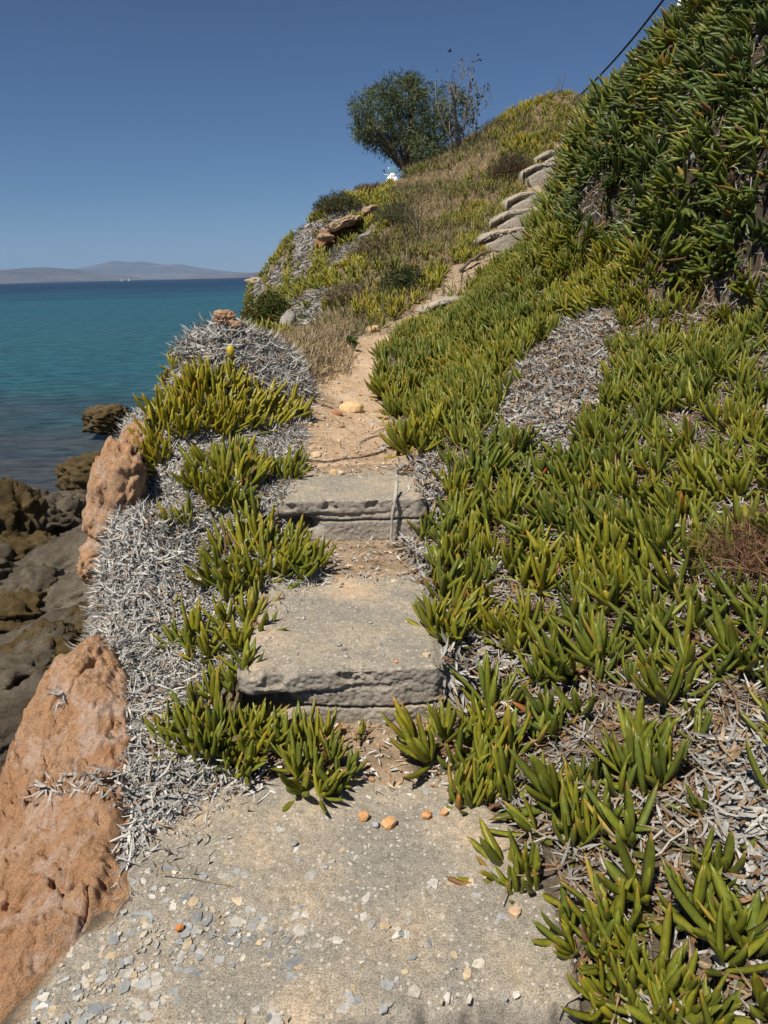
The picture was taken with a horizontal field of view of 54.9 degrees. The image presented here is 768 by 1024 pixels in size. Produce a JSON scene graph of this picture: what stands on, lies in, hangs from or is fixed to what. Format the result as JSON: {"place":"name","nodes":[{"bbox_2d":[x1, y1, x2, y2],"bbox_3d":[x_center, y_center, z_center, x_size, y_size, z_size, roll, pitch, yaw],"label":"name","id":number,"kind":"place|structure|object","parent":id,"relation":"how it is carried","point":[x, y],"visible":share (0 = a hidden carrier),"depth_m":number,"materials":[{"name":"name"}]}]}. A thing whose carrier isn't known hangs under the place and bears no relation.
{"place":"outdoors","nodes":[
{"label":"outdoors","id":0,"kind":"place"},
{"bbox_2d":[0,477,48,539],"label":"shore rock","id":1,"kind":"object","parent":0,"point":[22,507],"visible":0.51,"depth_m":10.29,"materials":[{"name":"stone"}]},
{"bbox_2d":[0,564,64,592],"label":"shore rock","id":2,"kind":"object","parent":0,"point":[35,579],"visible":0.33,"depth_m":8.25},
{"bbox_2d":[0,267,157,283],"bbox_3d":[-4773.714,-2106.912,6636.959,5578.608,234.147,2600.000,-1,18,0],"label":"hills","id":3,"kind":"structure","parent":0,"point":[34,275],"depth_m":5998.33,"materials":[{"name":"grey"}]},
{"bbox_2d":[0,277,251,492],"bbox_3d":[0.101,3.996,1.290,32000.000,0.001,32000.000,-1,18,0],"label":"sea","id":4,"kind":"structure","parent":0,"point":[70,352],"depth_m":46.69,"materials":[{"name":"liquid"}]},
{"bbox_2d":[54,450,101,490],"bbox_3d":[-6.048,-0.786,15.420,1.556,0.960,1.455,-1,18,0],"label":"shore rock","id":5,"kind":"object","parent":4,"relation":"in","point":[73,473],"visible":0.47,"depth_m":14.96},
{"bbox_2d":[81,403,132,434],"bbox_3d":[-7.729,-2.570,20.675,1.428,0.860,1.303,-1,18,0],"label":"shore rock","id":6,"kind":"object","parent":4,"relation":"in","point":[99,419],"visible":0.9,"depth_m":20.30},
{"bbox_2d":[76,261,241,278],"bbox_3d":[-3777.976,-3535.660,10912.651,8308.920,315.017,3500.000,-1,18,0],"label":"hills","id":7,"kind":"structure","parent":0,"point":[145,270],"depth_m":9899.90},
{"bbox_2d":[161,272,259,279],"bbox_3d":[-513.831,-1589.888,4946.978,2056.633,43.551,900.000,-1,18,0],"label":"hills","id":8,"kind":"structure","parent":0,"point":[243,275],"depth_m":4650.02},
{"bbox_2d":[238,180,401,332],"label":"headland grass","id":9,"kind":"structure","parent":0,"point":[327,256],"depth_m":15.14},
{"bbox_2d":[0,0,677,272],"label":"sky","id":10,"kind":"structure","parent":0,"point":[194,133],"materials":[{"name":"blue"}]},
{"bbox_2d":[295,334,430,466],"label":"path","id":11,"kind":"structure","parent":0,"point":[350,383],"depth_m":5.33,"materials":[{"name":"soil"}]},
{"bbox_2d":[307,449,386,462],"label":"twig","id":12,"kind":"object","parent":11,"relation":"on","point":[321,461],"visible":0.88,"depth_m":4.57,"materials":[{"name":"wood"}]},
{"bbox_2d":[339,401,363,412],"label":"loose stone","id":13,"kind":"object","parent":11,"relation":"on","point":[352,406],"visible":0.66,"depth_m":5.64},
{"bbox_2d":[345,335,359,349],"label":"weed","id":14,"kind":"object","parent":11,"relation":"on","point":[353,340],"visible":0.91,"depth_m":7.96,"materials":[{"name":"green plant"}]},
{"bbox_2d":[1,3,767,1023],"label":"ground","id":15,"kind":"structure","parent":0,"point":[19,1013],"depth_m":3.33,"materials":[{"name":"soil"}]},
{"bbox_2d":[0,542,17,585],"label":"shore rock","id":16,"kind":"object","parent":15,"relation":"on","point":[7,563],"visible":0.18,"depth_m":9.32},
{"bbox_2d":[0,585,46,633],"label":"shore rock","id":17,"kind":"object","parent":15,"relation":"on","point":[19,608],"visible":0.34,"depth_m":7.75,"materials":[{"name":"stone"}]},
{"bbox_2d":[0,664,50,774],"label":"shore rock","id":18,"kind":"object","parent":15,"relation":"on","point":[15,700],"visible":0.12,"depth_m":5.75,"materials":[{"name":"stone"}]},
{"bbox_2d":[0,530,56,560],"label":"shore rock","id":19,"kind":"object","parent":15,"relation":"on","point":[22,547],"visible":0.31,"depth_m":9.72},
{"bbox_2d":[31,486,53,496],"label":"shore rock","id":20,"kind":"object","parent":15,"relation":"on","point":[43,493],"visible":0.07,"depth_m":12.58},
{"bbox_2d":[0,622,85,690],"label":"shore rock","id":21,"kind":"object","parent":15,"relation":"on","point":[15,667],"visible":0.24,"depth_m":6.40,"materials":[{"name":"stone"}]},
{"bbox_2d":[0,617,85,655],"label":"shore rock","id":22,"kind":"object","parent":15,"relation":"on","point":[40,626],"visible":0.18,"depth_m":6.68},
{"bbox_2d":[0,527,88,584],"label":"shore rock","id":23,"kind":"object","parent":15,"relation":"on","point":[62,552],"visible":0.16,"depth_m":9.15,"materials":[{"name":"stone"}]},
{"bbox_2d":[34,605,86,632],"bbox_3d":[-3.200,1.350,7.373,1.932,1.050,1.074,-1,18,0],"label":"shore rock","id":24,"kind":"object","parent":15,"relation":"on","point":[64,615],"visible":0.04,"depth_m":7.35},
{"bbox_2d":[41,492,85,536],"bbox_3d":[-5.078,0.303,11.152,1.451,1.042,1.314,-1,18,0],"label":"shore rock","id":25,"kind":"object","parent":15,"relation":"on","point":[62,514],"visible":0.27,"depth_m":10.91,"materials":[{"name":"stone"}]},
{"bbox_2d":[38,569,92,616],"bbox_3d":[-3.470,1.031,8.265,1.327,0.642,0.942,-14,22,-35],"label":"shore rock","id":26,"kind":"object","parent":15,"relation":"on","point":[64,591],"visible":0.15,"depth_m":8.07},
{"bbox_2d":[47,489,86,501],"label":"shore rock","id":27,"kind":"object","parent":15,"relation":"on","point":[81,493],"visible":0.17,"depth_m":12.68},
{"bbox_2d":[0,635,134,1023],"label":"rock outcrop","id":28,"kind":"object","parent":15,"relation":"on","point":[59,867],"visible":0.73,"depth_m":2.33,"materials":[{"name":"stone"}]},
{"bbox_2d":[21,614,138,815],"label":"dry twigs","id":29,"kind":"object","parent":28,"relation":"on","point":[92,773],"visible":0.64,"depth_m":2.40,"materials":[{"name":"grey plant"}]},
{"bbox_2d":[66,599,92,635],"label":"shore rock","id":30,"kind":"object","parent":15,"relation":"on","point":[74,611],"visible":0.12,"depth_m":7.26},
{"bbox_2d":[76,537,104,585],"bbox_3d":[-1.467,0.248,3.847,0.275,0.222,0.451,-1,18,0],"label":"cliff rock","id":31,"kind":"object","parent":15,"relation":"on","point":[86,564],"visible":0.34,"depth_m":3.70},
{"bbox_2d":[81,435,149,538],"bbox_3d":[-1.455,-0.089,4.026,0.358,0.648,0.612,-6,18,-13],"label":"cliff rock","id":32,"kind":"object","parent":15,"relation":"on","point":[118,472],"visible":0.68,"depth_m":3.79,"materials":[{"name":"stone"}]},
{"bbox_2d":[116,404,171,476],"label":"ice plant","id":33,"kind":"object","parent":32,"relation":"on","point":[151,441],"visible":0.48,"depth_m":4.15,"materials":[{"name":"green plant"}]},
{"bbox_2d":[118,419,146,449],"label":"cliff rock","id":34,"kind":"object","parent":15,"relation":"on","point":[127,434],"visible":0.22,"depth_m":4.21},
{"bbox_2d":[156,346,182,385],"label":"ice plant","id":35,"kind":"object","parent":15,"relation":"on","point":[171,361],"visible":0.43,"depth_m":4.97,"materials":[{"name":"green plant"}]},
{"bbox_2d":[154,491,204,530],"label":"ice plant","id":36,"kind":"object","parent":15,"relation":"on","point":[177,512],"visible":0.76,"depth_m":3.70,"materials":[{"name":"green plant"}]},
{"bbox_2d":[150,597,226,664],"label":"ice plant","id":37,"kind":"object","parent":15,"relation":"on","point":[192,626],"visible":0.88,"depth_m":3.09,"materials":[{"name":"green plant"}]},
{"bbox_2d":[62,352,333,920],"bbox_3d":[-1.223,0.676,5.370,2.123,3.622,6.648,-10,20,-24],"label":"grey straw","id":38,"kind":"object","parent":15,"relation":"on","point":[100,590],"visible":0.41,"depth_m":3.30,"materials":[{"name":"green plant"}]},
{"bbox_2d":[171,352,247,388],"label":"ice plant","id":39,"kind":"object","parent":15,"relation":"on","point":[227,368],"visible":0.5,"depth_m":4.83,"materials":[{"name":"green plant"}]},
{"bbox_2d":[143,636,289,785],"bbox_3d":[-0.580,0.694,2.605,0.536,0.362,0.578,-1,18,0],"label":"ice plant","id":40,"kind":"object","parent":15,"relation":"on","point":[235,717],"visible":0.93,"depth_m":2.59,"materials":[{"name":"green plant"}]},
{"bbox_2d":[168,431,275,513],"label":"ice plant","id":41,"kind":"object","parent":15,"relation":"on","point":[245,468],"visible":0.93,"depth_m":4.09,"materials":[{"name":"green plant"}]},
{"bbox_2d":[133,357,314,442],"bbox_3d":[-1.067,-0.732,4.782,0.786,0.515,1.378,12,22,37],"label":"ice plant","id":42,"kind":"object","parent":15,"relation":"on","point":[222,416],"visible":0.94,"depth_m":4.69,"materials":[{"name":"green plant"}]},
{"bbox_2d":[161,306,326,414],"bbox_3d":[-1.080,-1.288,6.124,1.287,0.833,2.805,-1,18,0],"label":"mound straw","id":43,"kind":"object","parent":15,"relation":"on","point":[293,368],"visible":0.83,"depth_m":5.41,"materials":[{"name":"grey plant"}]},
{"bbox_2d":[213,309,235,326],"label":"cap rock","id":44,"kind":"object","parent":43,"relation":"on","point":[223,314],"visible":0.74,"depth_m":5.49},
{"bbox_2d":[226,345,234,367],"bbox_3d":[-1.034,-1.010,5.017,0.053,0.245,0.056,-1,18,0],"label":"flower bud","id":45,"kind":"object","parent":43,"relation":"on","point":[230,351],"visible":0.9,"depth_m":4.98,"materials":[{"name":"yellow plant"}]},
{"bbox_2d":[230,320,241,329],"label":"cap rock","id":46,"kind":"object","parent":43,"relation":"on","point":[236,324],"visible":0.93,"depth_m":5.49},
{"bbox_2d":[199,579,288,658],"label":"ice plant","id":47,"kind":"object","parent":15,"relation":"on","point":[248,614],"visible":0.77,"depth_m":3.15,"materials":[{"name":"green plant"}]},
{"bbox_2d":[182,485,336,601],"bbox_3d":[-0.587,0.134,3.639,0.738,0.392,0.851,-1,18,0],"label":"ice plant","id":48,"kind":"object","parent":15,"relation":"on","point":[292,554],"visible":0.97,"depth_m":3.51,"materials":[{"name":"green plant"}]},
{"bbox_2d":[238,289,294,323],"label":"shrub","id":49,"kind":"object","parent":15,"relation":"on","point":[259,310],"visible":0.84,"depth_m":12.18,"materials":[{"name":"green plant"}]},
{"bbox_2d":[235,443,313,482],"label":"ice plant","id":50,"kind":"object","parent":15,"relation":"on","point":[291,465],"visible":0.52,"depth_m":4.31,"materials":[{"name":"green plant"}]},
{"bbox_2d":[279,310,295,325],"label":"ledge rock","id":51,"kind":"object","parent":15,"relation":"on","point":[288,316],"visible":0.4,"depth_m":11.45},
{"bbox_2d":[17,774,580,1023],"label":"concrete landing","id":52,"kind":"object","parent":15,"relation":"on","point":[339,913],"visible":0.91,"depth_m":1.90,"materials":[{"name":"concrete"}]},
{"bbox_2d":[252,696,367,812],"bbox_3d":[-0.231,0.795,2.455,0.334,0.212,0.464,-11,20,-27],"label":"ice plant","id":53,"kind":"object","parent":52,"relation":"on","point":[302,755],"visible":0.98,"depth_m":2.45,"materials":[{"name":"green plant"}]},
{"bbox_2d":[358,810,368,821],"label":"loose stone","id":54,"kind":"object","parent":52,"relation":"on","point":[363,815],"visible":1,"depth_m":2.27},
{"bbox_2d":[381,815,396,829],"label":"loose stone","id":55,"kind":"object","parent":52,"relation":"on","point":[389,822],"visible":1,"depth_m":2.24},
{"bbox_2d":[421,810,431,818],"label":"loose stone","id":56,"kind":"object","parent":52,"relation":"on","point":[426,814],"visible":1,"depth_m":2.27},
{"bbox_2d":[445,876,471,885],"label":"fallen leaf","id":57,"kind":"object","parent":52,"relation":"on","point":[456,881],"visible":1,"depth_m":2.03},
{"bbox_2d":[445,756,518,814],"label":"ice plant","id":58,"kind":"object","parent":52,"relation":"on","point":[463,788],"visible":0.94,"depth_m":2.34,"materials":[{"name":"green plant"}]},
{"bbox_2d":[508,905,520,917],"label":"loose stone","id":59,"kind":"object","parent":52,"relation":"on","point":[514,911],"visible":1,"depth_m":1.92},
{"bbox_2d":[247,204,373,328],"bbox_3d":[-1.849,-5.365,17.173,3.362,3.911,16.524,-1,18,0],"label":"headland straw","id":60,"kind":"object","parent":15,"relation":"on","point":[305,262],"visible":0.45,"depth_m":15.50,"materials":[{"name":"grey plant"}]},
{"bbox_2d":[266,321,361,387],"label":"straw grass","id":61,"kind":"structure","parent":15,"relation":"on","point":[308,334],"depth_m":7.42,"materials":[{"name":"plant"}]},
{"bbox_2d":[240,177,406,336],"bbox_3d":[-1.627,-7.141,21.546,4.896,4.819,26.566,-3,18,-3],"label":"headland ice plant","id":62,"kind":"object","parent":15,"relation":"on","point":[315,281],"visible":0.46,"depth_m":15.09,"materials":[{"name":"green plant"}]},
{"bbox_2d":[317,233,334,241],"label":"ledge rock","id":63,"kind":"object","parent":15,"relation":"on","point":[324,237],"visible":1,"depth_m":15.17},
{"bbox_2d":[213,310,451,812],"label":"litter","id":64,"kind":"object","parent":15,"relation":"on","point":[394,766],"visible":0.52,"depth_m":3.43,"materials":[{"name":"plant"}]},
{"bbox_2d":[310,188,363,214],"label":"shrub","id":65,"kind":"object","parent":15,"relation":"on","point":[330,203],"visible":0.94,"depth_m":16.58,"materials":[{"name":"green plant"}]},
{"bbox_2d":[237,575,446,725],"bbox_3d":[-0.158,0.521,3.242,0.771,0.289,1.190,-1,18,0],"label":"concrete step","id":66,"kind":"object","parent":15,"relation":"on","point":[341,650],"visible":0.81,"depth_m":2.80,"materials":[{"name":"stone"}]},
{"bbox_2d":[324,215,361,231],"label":"ledge rock","id":67,"kind":"object","parent":15,"relation":"on","point":[348,221],"visible":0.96,"depth_m":15.36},
{"bbox_2d":[316,280,380,303],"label":"shrub","id":68,"kind":"object","parent":15,"relation":"on","point":[334,294],"visible":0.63,"depth_m":11.38,"materials":[{"name":"grey plant"}]},
{"bbox_2d":[278,470,426,541],"bbox_3d":[-0.161,-0.069,4.314,0.802,0.280,0.869,-1,18,0],"label":"concrete step","id":69,"kind":"object","parent":15,"relation":"on","point":[345,507],"visible":0.71,"depth_m":3.93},
{"bbox_2d":[389,479,398,541],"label":"dry stalk","id":70,"kind":"object","parent":69,"relation":"hanging from","point":[394,501],"visible":0.87,"depth_m":3.87,"materials":[{"name":"grey plant"}]},
{"bbox_2d":[353,718,365,740],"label":"ice plant","id":71,"kind":"object","parent":15,"relation":"on","point":[361,730],"visible":1,"depth_m":2.61,"materials":[{"name":"green plant"}]},
{"bbox_2d":[354,181,383,191],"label":"shrub","id":72,"kind":"object","parent":15,"relation":"on","point":[371,186],"visible":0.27,"depth_m":18.60,"materials":[{"name":"green plant"}]},
{"bbox_2d":[361,205,377,215],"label":"ledge rock","id":73,"kind":"object","parent":15,"relation":"on","point":[369,209],"visible":0.65,"depth_m":15.91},
{"bbox_2d":[285,336,455,787],"bbox_3d":[-0.167,-0.586,5.583,1.051,0.946,7.034,-1,18,0],"label":"rubble","id":74,"kind":"object","parent":15,"relation":"on","point":[368,764],"visible":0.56,"depth_m":4.37,"materials":[{"name":"stone"}]},
{"bbox_2d":[345,230,412,257],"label":"shrub","id":75,"kind":"object","parent":15,"relation":"on","point":[361,245],"visible":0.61,"depth_m":13.21,"materials":[{"name":"brown plant"}]},
{"bbox_2d":[367,360,414,398],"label":"ice plant","id":76,"kind":"object","parent":15,"relation":"on","point":[379,382],"visible":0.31,"depth_m":6.12,"materials":[{"name":"green plant"}]},
{"bbox_2d":[369,194,417,225],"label":"shrub","id":77,"kind":"object","parent":15,"relation":"on","point":[393,211],"visible":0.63,"depth_m":15.44,"materials":[{"name":"green plant"}]},
{"bbox_2d":[377,264,429,294],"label":"shrub","id":78,"kind":"object","parent":15,"relation":"on","point":[396,276],"visible":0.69,"depth_m":11.13,"materials":[{"name":"green plant"}]},
{"bbox_2d":[381,178,437,241],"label":"weed","id":79,"kind":"object","parent":15,"relation":"on","point":[400,205],"visible":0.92,"depth_m":13.70,"materials":[{"name":"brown plant"}]},
{"bbox_2d":[346,67,474,171],"bbox_3d":[0.711,-11.009,21.204,3.922,3.206,2.598,4,19,17],"label":"round tree","id":80,"kind":"object","parent":15,"relation":"on","point":[414,147],"visible":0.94,"depth_m":20.87,"materials":[{"name":"green plant"}]},
{"bbox_2d":[379,400,444,457],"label":"ice plant","id":81,"kind":"object","parent":15,"relation":"on","point":[400,434],"visible":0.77,"depth_m":4.66,"materials":[{"name":"green plant"}]},
{"bbox_2d":[332,130,542,306],"bbox_3d":[1.413,-7.871,17.741,4.713,4.983,16.593,2,18,10],"label":"hillside ice plant","id":82,"kind":"object","parent":15,"relation":"on","point":[378,265],"visible":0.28,"depth_m":15.30,"materials":[{"name":"green plant"}]},
{"bbox_2d":[299,88,579,335],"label":"dry grass","id":83,"kind":"structure","parent":15,"relation":"on","point":[422,186],"depth_m":15.68,"materials":[{"name":"plant"}]},
{"bbox_2d":[416,295,463,313],"bbox_3d":[0.996,-2.679,10.282,1.075,0.649,0.799,-2,18,-3],"label":"concrete step","id":84,"kind":"object","parent":15,"relation":"on","point":[443,301],"visible":0.18,"depth_m":10.00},
{"bbox_2d":[405,592,480,645],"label":"ice plant","id":85,"kind":"object","parent":15,"relation":"on","point":[426,619],"visible":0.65,"depth_m":2.93,"materials":[{"name":"green plant"}]},
{"bbox_2d":[380,696,523,782],"bbox_3d":[0.230,0.754,2.520,0.485,0.246,0.406,-1,18,0],"label":"ice plant","id":86,"kind":"object","parent":15,"relation":"on","point":[417,745],"visible":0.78,"depth_m":2.50,"materials":[{"name":"green plant"}]},
{"bbox_2d":[340,88,579,327],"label":"succulent plants","id":87,"kind":"object","parent":15,"relation":"on","point":[520,137],"visible":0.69,"depth_m":12.62,"materials":[{"name":"green plant"}]},
{"bbox_2d":[430,54,489,152],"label":"bare shrub","id":88,"kind":"object","parent":15,"relation":"on","point":[454,104],"visible":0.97,"depth_m":19.51,"materials":[{"name":"brown plant"}]},
{"bbox_2d":[458,82,492,144],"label":"bare shrub","id":89,"kind":"object","parent":15,"relation":"on","point":[477,110],"visible":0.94,"depth_m":19.59,"materials":[{"name":"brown plant"}]},
{"bbox_2d":[459,250,501,271],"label":"dead branch","id":90,"kind":"object","parent":15,"relation":"on","point":[468,262],"visible":0.88,"depth_m":11.92,"materials":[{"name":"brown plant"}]},
{"bbox_2d":[404,113,569,316],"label":"stair litter","id":91,"kind":"object","parent":15,"relation":"on","point":[475,251],"visible":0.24,"depth_m":11.95,"materials":[{"name":"brown plant"}]},
{"bbox_2d":[473,227,525,250],"bbox_3d":[2.292,-4.880,13.631,1.507,0.777,1.090,-3,18,-5],"label":"concrete step","id":92,"kind":"object","parent":15,"relation":"on","point":[500,239],"visible":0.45,"depth_m":13.13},
{"bbox_2d":[455,817,560,905],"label":"ice plant","id":93,"kind":"object","parent":15,"relation":"on","point":[488,848],"visible":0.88,"depth_m":2.02,"materials":[{"name":"green plant"}]},
{"bbox_2d":[484,147,537,180],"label":"shrub","id":94,"kind":"object","parent":15,"relation":"on","point":[512,167],"visible":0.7,"depth_m":16.68,"materials":[{"name":"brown plant"}]},
{"bbox_2d":[450,103,574,263],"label":"succulent plants","id":95,"kind":"object","parent":15,"relation":"on","point":[492,208],"visible":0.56,"depth_m":16.21,"materials":[{"name":"green plant"}]},
{"bbox_2d":[487,207,537,229],"bbox_3d":[2.774,-5.634,14.645,1.562,0.854,1.105,-3,18,-5],"label":"concrete step","id":96,"kind":"object","parent":15,"relation":"on","point":[506,219],"visible":0.31,"depth_m":14.13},
{"bbox_2d":[500,190,546,210],"bbox_3d":[3.158,-6.390,15.615,1.453,0.753,1.398,-3,18,-5],"label":"concrete step","id":97,"kind":"object","parent":15,"relation":"on","point":[522,200],"visible":0.35,"depth_m":14.96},
{"bbox_2d":[515,162,555,187],"bbox_3d":[3.817,-7.503,16.732,1.601,0.792,1.002,-3,18,-5],"label":"concrete step","id":98,"kind":"object","parent":15,"relation":"on","point":[535,173],"visible":0.3,"depth_m":16.27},
{"bbox_2d":[534,150,555,163],"bbox_3d":[4.187,-8.255,17.702,1.412,0.816,1.299,-3,18,-5],"label":"concrete step","id":99,"kind":"object","parent":15,"relation":"on","point":[545,155],"visible":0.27,"depth_m":17.11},
{"bbox_2d":[359,190,767,1023],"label":"ice plant mat","id":100,"kind":"object","parent":15,"relation":"on","point":[477,338],"visible":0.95,"depth_m":3.36,"materials":[{"name":"green plant"}]},
{"bbox_2d":[509,63,622,240],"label":"succulent plants","id":101,"kind":"object","parent":15,"relation":"on","point":[581,113],"visible":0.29,"depth_m":8.57,"materials":[{"name":"green plant"}]},
{"bbox_2d":[369,4,767,1023],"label":"dry twigs","id":102,"kind":"object","parent":15,"relation":"on","point":[573,874],"visible":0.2,"depth_m":2.50,"materials":[{"name":"grey plant"}]},
{"bbox_2d":[386,308,767,984],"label":"pale straw","id":103,"kind":"object","parent":15,"relation":"on","point":[580,330],"visible":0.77,"depth_m":3.77,"materials":[{"name":"grey plant"}]},
{"bbox_2d":[550,760,611,867],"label":"ice plant","id":104,"kind":"object","parent":15,"relation":"on","point":[577,812],"visible":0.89,"depth_m":2.12,"materials":[{"name":"green plant"}]},
{"bbox_2d":[531,877,650,990],"bbox_3d":[0.515,1.001,1.792,0.240,0.208,0.258,-15,22,-35],"label":"ice plant","id":105,"kind":"object","parent":15,"relation":"on","point":[603,928],"visible":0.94,"depth_m":1.79,"materials":[{"name":"green plant"}]},
{"bbox_2d":[560,902,742,1023],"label":"ice plant","id":106,"kind":"object","parent":15,"relation":"on","point":[674,978],"visible":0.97,"depth_m":1.64,"materials":[{"name":"green plant"}]},
{"bbox_2d":[550,0,767,300],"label":"ice plant bank","id":107,"kind":"structure","parent":15,"relation":"on","point":[729,51],"depth_m":5.61,"materials":[{"name":"green plant"}]},
{"bbox_2d":[677,499,767,594],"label":"shrub","id":108,"kind":"object","parent":15,"relation":"on","point":[746,553],"visible":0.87,"depth_m":2.80,"materials":[{"name":"brown plant"}]},
{"bbox_2d":[383,166,400,180],"bbox_3d":[0.306,-12.852,29.122,0.695,1.313,1.784,-1,18,0],"label":"motor scooter","id":109,"kind":"object","parent":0,"point":[392,171],"visible":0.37,"depth_m":28.56,"materials":[{"name":"white paint"}]},
{"bbox_2d":[581,0,663,93],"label":"overhead cable","id":110,"kind":"object","parent":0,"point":[633,37],"visible":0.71,"depth_m":17.05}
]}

